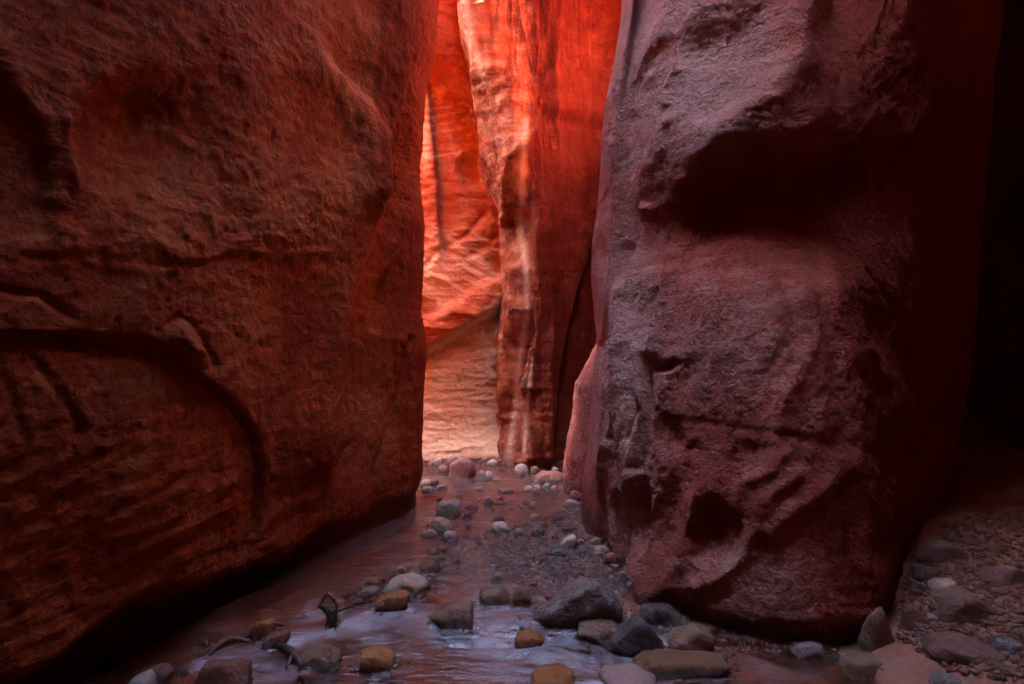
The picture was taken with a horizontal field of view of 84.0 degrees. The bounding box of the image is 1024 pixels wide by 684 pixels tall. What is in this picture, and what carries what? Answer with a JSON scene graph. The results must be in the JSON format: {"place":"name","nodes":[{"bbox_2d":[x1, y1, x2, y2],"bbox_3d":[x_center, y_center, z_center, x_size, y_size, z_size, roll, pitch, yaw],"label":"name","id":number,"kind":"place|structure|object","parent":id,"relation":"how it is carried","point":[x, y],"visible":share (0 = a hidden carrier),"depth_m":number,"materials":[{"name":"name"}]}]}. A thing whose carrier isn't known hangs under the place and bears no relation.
{"place":"outdoors","nodes":[
{"label":"outdoors","id":0,"kind":"place"},
{"bbox_2d":[0,0,438,683],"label":"canyon wall","id":1,"kind":"structure","parent":0,"point":[212,328],"depth_m":2.78,"materials":[{"name":"stone"}]},
{"bbox_2d":[44,462,877,683],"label":"water","id":2,"kind":"structure","parent":0,"point":[486,643],"depth_m":3.09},
{"bbox_2d":[128,668,157,683],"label":"stone","id":3,"kind":"object","parent":2,"relation":"on","point":[148,676],"visible":0.94,"depth_m":2.40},
{"bbox_2d":[152,663,173,683],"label":"stone","id":4,"kind":"object","parent":2,"relation":"on","point":[164,672],"visible":0.76,"depth_m":2.46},
{"bbox_2d":[176,664,190,677],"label":"stone","id":5,"kind":"object","parent":2,"relation":"on","point":[183,670],"visible":0.97,"depth_m":2.51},
{"bbox_2d":[199,638,209,649],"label":"stone","id":6,"kind":"object","parent":2,"relation":"on","point":[204,642],"visible":0.95,"depth_m":2.74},
{"bbox_2d":[208,636,250,655],"bbox_3d":[-1.365,1.455,2.744,0.187,0.056,0.058,0,0,-31],"label":"branch","id":7,"kind":"object","parent":2,"relation":"on","point":[223,642],"visible":1,"depth_m":2.74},
{"bbox_2d":[248,617,275,640],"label":"stone","id":8,"kind":"object","parent":2,"relation":"on","point":[264,627],"visible":0.84,"depth_m":2.81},
{"bbox_2d":[243,620,283,637],"bbox_3d":[-1.243,1.435,2.837,0.199,0.074,0.042,0,0,-25],"label":"branch","id":9,"kind":"object","parent":2,"relation":"on","point":[248,634],"visible":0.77,"depth_m":2.85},
{"bbox_2d":[261,628,290,654],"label":"stone","id":10,"kind":"object","parent":2,"relation":"in","point":[274,638],"visible":0.88,"depth_m":2.72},
{"bbox_2d":[276,643,319,681],"bbox_3d":[-0.996,1.456,2.585,0.331,0.081,0.081,0,0,41],"label":"branch","id":11,"kind":"object","parent":2,"relation":"on","point":[290,652],"visible":0.88,"depth_m":2.60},
{"bbox_2d":[296,670,313,683],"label":"stone","id":12,"kind":"object","parent":2,"relation":"on","point":[307,676],"visible":0.98,"depth_m":2.45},
{"bbox_2d":[317,589,375,631],"bbox_3d":[-0.830,1.350,2.947,0.330,0.198,0.103,0,0,-42],"label":"driftwood","id":13,"kind":"object","parent":2,"relation":"in","point":[329,610],"visible":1,"depth_m":2.86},
{"bbox_2d":[364,580,374,586],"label":"stone","id":14,"kind":"object","parent":2,"relation":"on","point":[369,583],"visible":0.66,"depth_m":3.26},
{"bbox_2d":[360,585,380,595],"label":"stone","id":15,"kind":"object","parent":2,"relation":"on","point":[373,590],"visible":0.84,"depth_m":3.17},
{"bbox_2d":[374,589,408,618],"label":"stone","id":16,"kind":"object","parent":2,"relation":"on","point":[394,600],"visible":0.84,"depth_m":2.95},
{"bbox_2d":[395,566,407,573],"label":"stone","id":17,"kind":"object","parent":2,"relation":"on","point":[401,569],"visible":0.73,"depth_m":3.44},
{"bbox_2d":[408,569,420,574],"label":"stone","id":18,"kind":"object","parent":2,"relation":"on","point":[416,571],"visible":0.52,"depth_m":3.43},
{"bbox_2d":[421,479,431,486],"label":"stone","id":19,"kind":"object","parent":2,"relation":"on","point":[426,482],"visible":0.69,"depth_m":5.50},
{"bbox_2d":[421,486,432,493],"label":"stone","id":20,"kind":"object","parent":2,"relation":"on","point":[426,489],"visible":0.97,"depth_m":5.31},
{"bbox_2d":[420,529,437,538],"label":"stone","id":21,"kind":"object","parent":2,"relation":"on","point":[428,533],"visible":0.94,"depth_m":4.10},
{"bbox_2d":[418,562,440,572],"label":"stone","id":22,"kind":"object","parent":2,"relation":"on","point":[433,567],"visible":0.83,"depth_m":3.48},
{"bbox_2d":[428,461,435,467],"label":"stone","id":23,"kind":"object","parent":2,"relation":"on","point":[431,464],"visible":0.79,"depth_m":6.35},
{"bbox_2d":[432,479,438,486],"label":"stone","id":24,"kind":"object","parent":2,"relation":"on","point":[435,482],"visible":0.78,"depth_m":5.58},
{"bbox_2d":[437,544,445,550],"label":"pebble","id":25,"kind":"object","parent":2,"relation":"on","point":[442,547],"visible":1,"depth_m":3.84,"materials":[{"name":"pink stone"}]},
{"bbox_2d":[430,517,452,534],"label":"stone","id":26,"kind":"object","parent":2,"relation":"on","point":[438,524],"visible":0.71,"depth_m":4.24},
{"bbox_2d":[436,484,446,490],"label":"stone","id":27,"kind":"object","parent":2,"relation":"on","point":[443,487],"visible":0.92,"depth_m":5.42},
{"bbox_2d":[436,555,446,561],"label":"stone","id":28,"kind":"object","parent":2,"relation":"on","point":[442,558],"visible":0.83,"depth_m":3.62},
{"bbox_2d":[438,464,448,475],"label":"stone","id":29,"kind":"object","parent":2,"relation":"on","point":[443,468],"visible":0.89,"depth_m":6.14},
{"bbox_2d":[436,498,460,520],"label":"stone","id":30,"kind":"object","parent":2,"relation":"on","point":[449,507],"visible":0.81,"depth_m":4.63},
{"bbox_2d":[442,530,457,542],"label":"stone","id":31,"kind":"object","parent":2,"relation":"on","point":[450,535],"visible":0.82,"depth_m":4.01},
{"bbox_2d":[463,513,470,520],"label":"stone","id":32,"kind":"object","parent":2,"relation":"on","point":[466,516],"visible":0.91,"depth_m":4.51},
{"bbox_2d":[465,501,475,510],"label":"stone","id":33,"kind":"object","parent":2,"relation":"on","point":[470,505],"visible":0.9,"depth_m":4.80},
{"bbox_2d":[474,485,483,491],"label":"pebble","id":34,"kind":"object","parent":2,"relation":"on","point":[479,488],"visible":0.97,"depth_m":5.38,"materials":[{"name":"pink stone"}]},
{"bbox_2d":[478,470,484,475],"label":"stone","id":35,"kind":"object","parent":2,"relation":"on","point":[481,473],"visible":0.52,"depth_m":5.88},
{"bbox_2d":[473,476,491,482],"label":"pebble","id":36,"kind":"object","parent":2,"relation":"on","point":[483,479],"visible":0.93,"depth_m":5.75,"materials":[{"name":"grey stone"}]},
{"bbox_2d":[483,499,492,506],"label":"stone","id":37,"kind":"object","parent":2,"relation":"on","point":[487,502],"visible":0.97,"depth_m":4.90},
{"bbox_2d":[486,471,491,481],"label":"stone","id":38,"kind":"object","parent":2,"relation":"on","point":[488,473],"visible":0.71,"depth_m":5.86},
{"bbox_2d":[486,460,498,467],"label":"stone","id":39,"kind":"object","parent":2,"relation":"on","point":[492,462],"visible":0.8,"depth_m":6.45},
{"bbox_2d":[478,585,508,611],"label":"stone","id":40,"kind":"object","parent":2,"relation":"on","point":[491,597],"visible":0.93,"depth_m":3.03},
{"bbox_2d":[490,572,503,584],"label":"stone","id":41,"kind":"object","parent":2,"relation":"on","point":[496,577],"visible":0.93,"depth_m":3.33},
{"bbox_2d":[494,500,503,504],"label":"stone","id":42,"kind":"object","parent":2,"relation":"on","point":[499,502],"visible":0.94,"depth_m":4.92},
{"bbox_2d":[491,521,510,533],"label":"stone","id":43,"kind":"object","parent":2,"relation":"on","point":[501,526],"visible":0.75,"depth_m":4.19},
{"bbox_2d":[501,488,512,493],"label":"stone","id":44,"kind":"object","parent":2,"relation":"on","point":[506,490],"visible":0.95,"depth_m":5.28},
{"bbox_2d":[513,528,524,536],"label":"stone","id":45,"kind":"object","parent":2,"relation":"on","point":[519,532],"visible":0.9,"depth_m":4.10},
{"bbox_2d":[509,586,530,612],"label":"stone","id":46,"kind":"object","parent":2,"relation":"on","point":[521,597],"visible":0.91,"depth_m":3.01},
{"bbox_2d":[514,464,528,478],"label":"stone","id":47,"kind":"object","parent":2,"relation":"in","point":[521,469],"visible":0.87,"depth_m":6.05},
{"bbox_2d":[512,629,544,651],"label":"stone","id":48,"kind":"object","parent":2,"relation":"in","point":[530,640],"visible":0.93,"depth_m":2.69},
{"bbox_2d":[524,485,532,492],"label":"stone","id":49,"kind":"object","parent":2,"relation":"on","point":[528,488],"visible":0.84,"depth_m":5.33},
{"bbox_2d":[529,501,535,509],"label":"stone","id":50,"kind":"object","parent":2,"relation":"on","point":[532,504],"visible":0.97,"depth_m":4.81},
{"bbox_2d":[530,466,538,475],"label":"stone","id":51,"kind":"object","parent":2,"relation":"on","point":[534,469],"visible":0.89,"depth_m":6.07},
{"bbox_2d":[530,514,538,521],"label":"stone","id":52,"kind":"object","parent":2,"relation":"on","point":[534,517],"visible":0.86,"depth_m":4.46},
{"bbox_2d":[532,487,539,495],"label":"stone","id":53,"kind":"object","parent":2,"relation":"on","point":[535,490],"visible":0.93,"depth_m":5.26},
{"bbox_2d":[530,527,543,537],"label":"stone","id":54,"kind":"object","parent":2,"relation":"on","point":[537,532],"visible":0.82,"depth_m":4.10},
{"bbox_2d":[543,483,550,491],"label":"stone","id":55,"kind":"object","parent":2,"relation":"on","point":[546,486],"visible":0.94,"depth_m":5.43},
{"bbox_2d":[533,471,563,484],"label":"stone","id":56,"kind":"object","parent":2,"relation":"on","point":[543,477],"visible":0.73,"depth_m":5.71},
{"bbox_2d":[530,663,574,683],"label":"stone","id":57,"kind":"object","parent":2,"relation":"on","point":[554,673],"visible":1,"depth_m":2.44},
{"bbox_2d":[550,485,558,493],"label":"stone","id":58,"kind":"object","parent":2,"relation":"on","point":[554,488],"visible":0.94,"depth_m":5.32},
{"bbox_2d":[554,514,564,519],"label":"stone","id":59,"kind":"object","parent":2,"relation":"on","point":[559,516],"visible":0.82,"depth_m":4.49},
{"bbox_2d":[564,499,577,508],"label":"stone","id":60,"kind":"object","parent":2,"relation":"on","point":[570,503],"visible":0.82,"depth_m":4.81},
{"bbox_2d":[570,490,580,499],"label":"stone","id":61,"kind":"object","parent":2,"relation":"on","point":[575,495],"visible":0.61,"depth_m":5.04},
{"bbox_2d":[581,534,594,540],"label":"stone","id":62,"kind":"object","parent":2,"relation":"on","point":[586,537],"visible":0.64,"depth_m":4.02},
{"bbox_2d":[589,537,602,544],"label":"stone","id":63,"kind":"object","parent":2,"relation":"on","point":[596,540],"visible":0.78,"depth_m":3.94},
{"bbox_2d":[592,551,603,557],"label":"stone","id":64,"kind":"object","parent":2,"relation":"on","point":[600,554],"visible":0.73,"depth_m":3.70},
{"bbox_2d":[602,552,615,566],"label":"stone","id":65,"kind":"object","parent":2,"relation":"on","point":[608,559],"visible":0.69,"depth_m":3.58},
{"bbox_2d":[626,581,633,589],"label":"stone","id":66,"kind":"object","parent":2,"relation":"on","point":[628,584],"visible":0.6,"depth_m":3.23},
{"bbox_2d":[787,639,825,662],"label":"stone","id":67,"kind":"object","parent":2,"relation":"in","point":[809,650],"visible":0.98,"depth_m":2.60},
{"bbox_2d":[831,653,840,662],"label":"stone","id":68,"kind":"object","parent":2,"relation":"on","point":[835,657],"visible":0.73,"depth_m":2.57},
{"bbox_2d":[71,430,1023,683],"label":"stream bed","id":69,"kind":"object","parent":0,"point":[989,471],"visible":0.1,"depth_m":3.05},
{"bbox_2d":[194,658,252,683],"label":"boulder","id":70,"kind":"object","parent":69,"relation":"on","point":[228,671],"visible":1,"depth_m":2.40,"materials":[{"name":"red stone"}]},
{"bbox_2d":[296,643,342,676],"bbox_3d":[-0.888,1.462,2.621,0.192,0.109,0.165,0,0,0],"label":"stone","id":71,"kind":"object","parent":69,"relation":"on","point":[319,658],"visible":0.88,"depth_m":2.56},
{"bbox_2d":[361,591,369,600],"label":"pebble","id":72,"kind":"object","parent":69,"relation":"on","point":[365,595],"visible":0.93,"depth_m":3.12,"materials":[{"name":"grey stone"}]},
{"bbox_2d":[359,645,394,677],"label":"stone","id":73,"kind":"object","parent":69,"relation":"on","point":[377,659],"visible":0.92,"depth_m":2.54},
{"bbox_2d":[341,573,434,606],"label":"gravel","id":74,"kind":"structure","parent":69,"relation":"on","point":[427,578],"depth_m":3.19,"materials":[{"name":"gravel"}]},
{"bbox_2d":[382,572,429,599],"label":"stone","id":75,"kind":"object","parent":69,"relation":"on","point":[413,583],"visible":0.75,"depth_m":3.17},
{"bbox_2d":[429,599,474,638],"bbox_3d":[-0.307,1.402,2.892,0.232,0.167,0.186,0,0,0],"label":"boulder","id":76,"kind":"object","parent":69,"relation":"on","point":[453,618],"visible":0.97,"depth_m":2.82,"materials":[{"name":"brown stone"}]},
{"bbox_2d":[420,0,501,475],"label":"canyon wall","id":77,"kind":"structure","parent":69,"relation":"on","point":[461,295],"depth_m":6.94,"materials":[{"name":"stone"}]},
{"bbox_2d":[449,456,475,488],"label":"boulder","id":78,"kind":"object","parent":69,"relation":"on","point":[462,468],"visible":0.95,"depth_m":5.87,"materials":[{"name":"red stone"}]},
{"bbox_2d":[423,462,506,473],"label":"gravel","id":79,"kind":"structure","parent":69,"relation":"on","point":[484,466],"depth_m":6.35,"materials":[{"name":"gravel"}]},
{"bbox_2d":[435,457,444,467],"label":"stone","id":80,"kind":"object","parent":79,"relation":"on","point":[439,461],"visible":0.65,"depth_m":6.38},
{"bbox_2d":[447,455,456,465],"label":"stone","id":81,"kind":"object","parent":79,"relation":"on","point":[451,458],"visible":0.63,"depth_m":6.55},
{"bbox_2d":[491,541,497,546],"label":"pebble","id":82,"kind":"object","parent":69,"relation":"on","point":[494,544],"visible":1,"depth_m":3.92,"materials":[{"name":"brown stone"}]},
{"bbox_2d":[493,514,504,521],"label":"stone","id":83,"kind":"object","parent":69,"relation":"on","point":[498,517],"visible":0.56,"depth_m":4.41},
{"bbox_2d":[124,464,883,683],"bbox_3d":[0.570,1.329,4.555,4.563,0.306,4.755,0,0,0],"label":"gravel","id":84,"kind":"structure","parent":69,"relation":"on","point":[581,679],"depth_m":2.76,"materials":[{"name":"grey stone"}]},
{"bbox_2d":[414,501,631,597],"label":"gravel","id":85,"kind":"structure","parent":69,"relation":"on","point":[554,564],"depth_m":3.67,"materials":[{"name":"gravel"}]},
{"bbox_2d":[522,562,529,567],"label":"stone","id":86,"kind":"object","parent":85,"relation":"on","point":[526,564],"visible":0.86,"depth_m":3.53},
{"bbox_2d":[550,547,566,557],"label":"stone","id":87,"kind":"object","parent":85,"relation":"on","point":[558,552],"visible":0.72,"depth_m":3.68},
{"bbox_2d":[562,526,571,530],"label":"pebble","id":88,"kind":"object","parent":85,"relation":"on","point":[565,528],"visible":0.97,"depth_m":4.23,"materials":[{"name":"grey stone"}]},
{"bbox_2d":[577,539,584,544],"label":"stone","id":89,"kind":"object","parent":85,"relation":"on","point":[581,541],"visible":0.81,"depth_m":3.93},
{"bbox_2d":[576,549,586,553],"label":"pebble","id":90,"kind":"object","parent":85,"relation":"on","point":[580,551],"visible":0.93,"depth_m":3.78,"materials":[{"name":"grey stone"}]},
{"bbox_2d":[593,545,609,553],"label":"stone","id":91,"kind":"object","parent":85,"relation":"on","point":[605,549],"visible":0.7,"depth_m":3.79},
{"bbox_2d":[456,0,621,478],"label":"rock pillar","id":92,"kind":"object","parent":69,"relation":"on","point":[539,71],"visible":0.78,"depth_m":6.54,"materials":[{"name":"stone"}]},
{"bbox_2d":[560,534,576,549],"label":"stone","id":93,"kind":"object","parent":69,"relation":"on","point":[569,542],"visible":0.73,"depth_m":3.85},
{"bbox_2d":[532,577,622,645],"bbox_3d":[0.335,1.369,2.914,0.466,0.335,0.262,0,0,0],"label":"boulder","id":94,"kind":"object","parent":69,"relation":"on","point":[572,604],"visible":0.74,"depth_m":2.81,"materials":[{"name":"grey stone"}]},
{"bbox_2d":[575,618,619,650],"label":"stone","id":95,"kind":"object","parent":69,"relation":"on","point":[599,632],"visible":0.75,"depth_m":2.72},
{"bbox_2d":[617,570,629,583],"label":"stone","id":96,"kind":"object","parent":69,"relation":"on","point":[623,576],"visible":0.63,"depth_m":3.29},
{"bbox_2d":[598,662,655,683],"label":"stone","id":97,"kind":"object","parent":69,"relation":"on","point":[623,673],"visible":0.98,"depth_m":2.46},
{"bbox_2d":[593,612,664,665],"bbox_3d":[0.558,1.423,2.703,0.338,0.256,0.172,0,0,0],"label":"boulder","id":98,"kind":"object","parent":69,"relation":"on","point":[632,636],"visible":0.69,"depth_m":2.63,"materials":[{"name":"black stone"}]},
{"bbox_2d":[639,603,679,632],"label":"boulder","id":99,"kind":"object","parent":69,"relation":"on","point":[658,615],"visible":0.76,"depth_m":2.81,"materials":[{"name":"black stone"}]},
{"bbox_2d":[633,648,731,683],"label":"stone","id":100,"kind":"object","parent":69,"relation":"on","point":[667,665],"visible":0.9,"depth_m":2.50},
{"bbox_2d":[667,622,714,651],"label":"boulder","id":101,"kind":"object","parent":69,"relation":"on","point":[690,636],"visible":0.66,"depth_m":2.63,"materials":[{"name":"brown stone"}]},
{"bbox_2d":[581,0,1006,665],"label":"rock buttress","id":102,"kind":"object","parent":69,"relation":"on","point":[785,254],"visible":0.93,"depth_m":3.42,"materials":[{"name":"stone"}]},
{"bbox_2d":[836,648,882,680],"bbox_3d":[1.566,1.450,2.559,0.195,0.095,0.171,0,0,0],"label":"stone","id":103,"kind":"object","parent":69,"relation":"on","point":[859,663],"visible":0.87,"depth_m":2.51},
{"bbox_2d":[857,607,894,652],"bbox_3d":[1.691,1.367,2.631,0.173,0.289,0.099,0,0,0],"label":"boulder","id":104,"kind":"object","parent":69,"relation":"on","point":[875,633],"visible":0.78,"depth_m":2.59,"materials":[{"name":"brown stone"}]},
{"bbox_2d":[900,607,929,630],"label":"stone","id":105,"kind":"object","parent":69,"relation":"on","point":[910,616],"visible":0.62,"depth_m":2.63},
{"bbox_2d":[910,580,925,590],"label":"stone","id":106,"kind":"object","parent":69,"relation":"on","point":[915,584],"visible":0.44,"depth_m":2.89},
{"bbox_2d":[906,564,940,581],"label":"stone","id":107,"kind":"object","parent":69,"relation":"on","point":[920,573],"visible":0.52,"depth_m":2.97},
{"bbox_2d":[916,539,967,562],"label":"stone","id":108,"kind":"object","parent":69,"relation":"on","point":[939,551],"visible":0.62,"depth_m":3.11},
{"bbox_2d":[927,578,957,590],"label":"stone","id":109,"kind":"object","parent":69,"relation":"on","point":[938,584],"visible":0.52,"depth_m":2.86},
{"bbox_2d":[928,671,961,683],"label":"stone","id":110,"kind":"object","parent":69,"relation":"on","point":[936,677],"visible":0.96,"depth_m":2.29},
{"bbox_2d":[941,521,960,527],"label":"stone","id":111,"kind":"object","parent":69,"relation":"on","point":[950,524],"visible":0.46,"depth_m":3.55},
{"bbox_2d":[895,507,1023,683],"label":"gravel","id":112,"kind":"structure","parent":69,"relation":"on","point":[1016,660],"depth_m":2.66,"materials":[{"name":"gravel"}]},
{"bbox_2d":[922,631,1000,666],"bbox_3d":[1.906,1.322,2.419,0.256,0.154,0.209,0,0,0],"label":"boulder","id":113,"kind":"object","parent":69,"relation":"on","point":[951,647],"visible":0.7,"depth_m":2.38,"materials":[{"name":"brown stone"}]},
{"bbox_2d":[936,586,994,625],"bbox_3d":[2.090,1.249,2.629,0.219,0.227,0.168,0,0,0],"label":"boulder","id":114,"kind":"object","parent":69,"relation":"on","point":[959,605],"visible":0.69,"depth_m":2.58,"materials":[{"name":"brown stone"}]},
{"bbox_2d":[985,543,1005,553],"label":"stone","id":115,"kind":"object","parent":69,"relation":"on","point":[995,548],"visible":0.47,"depth_m":3.15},
{"bbox_2d":[978,565,1023,585],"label":"stone","id":116,"kind":"object","parent":69,"relation":"on","point":[1004,575],"visible":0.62,"depth_m":2.75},
{"bbox_2d":[992,637,1021,653],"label":"stone","id":117,"kind":"object","parent":69,"relation":"on","point":[1004,644],"visible":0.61,"depth_m":2.35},
{"bbox_2d":[996,663,1020,673],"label":"stone","id":118,"kind":"object","parent":69,"relation":"on","point":[1001,667],"visible":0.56,"depth_m":2.24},
{"bbox_2d":[563,345,595,495],"bbox_3d":[2.474,-2.350,5.502,4.014,8.500,1.696,0,0,0],"label":"rock lobe","id":119,"kind":"object","parent":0,"point":[575,452],"visible":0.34,"depth_m":5.21,"materials":[{"name":"stone"}]},
{"bbox_2d":[961,0,1023,436],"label":"canyon wall","id":120,"kind":"structure","parent":0,"point":[994,400],"depth_m":6.23,"materials":[{"name":"stone"}]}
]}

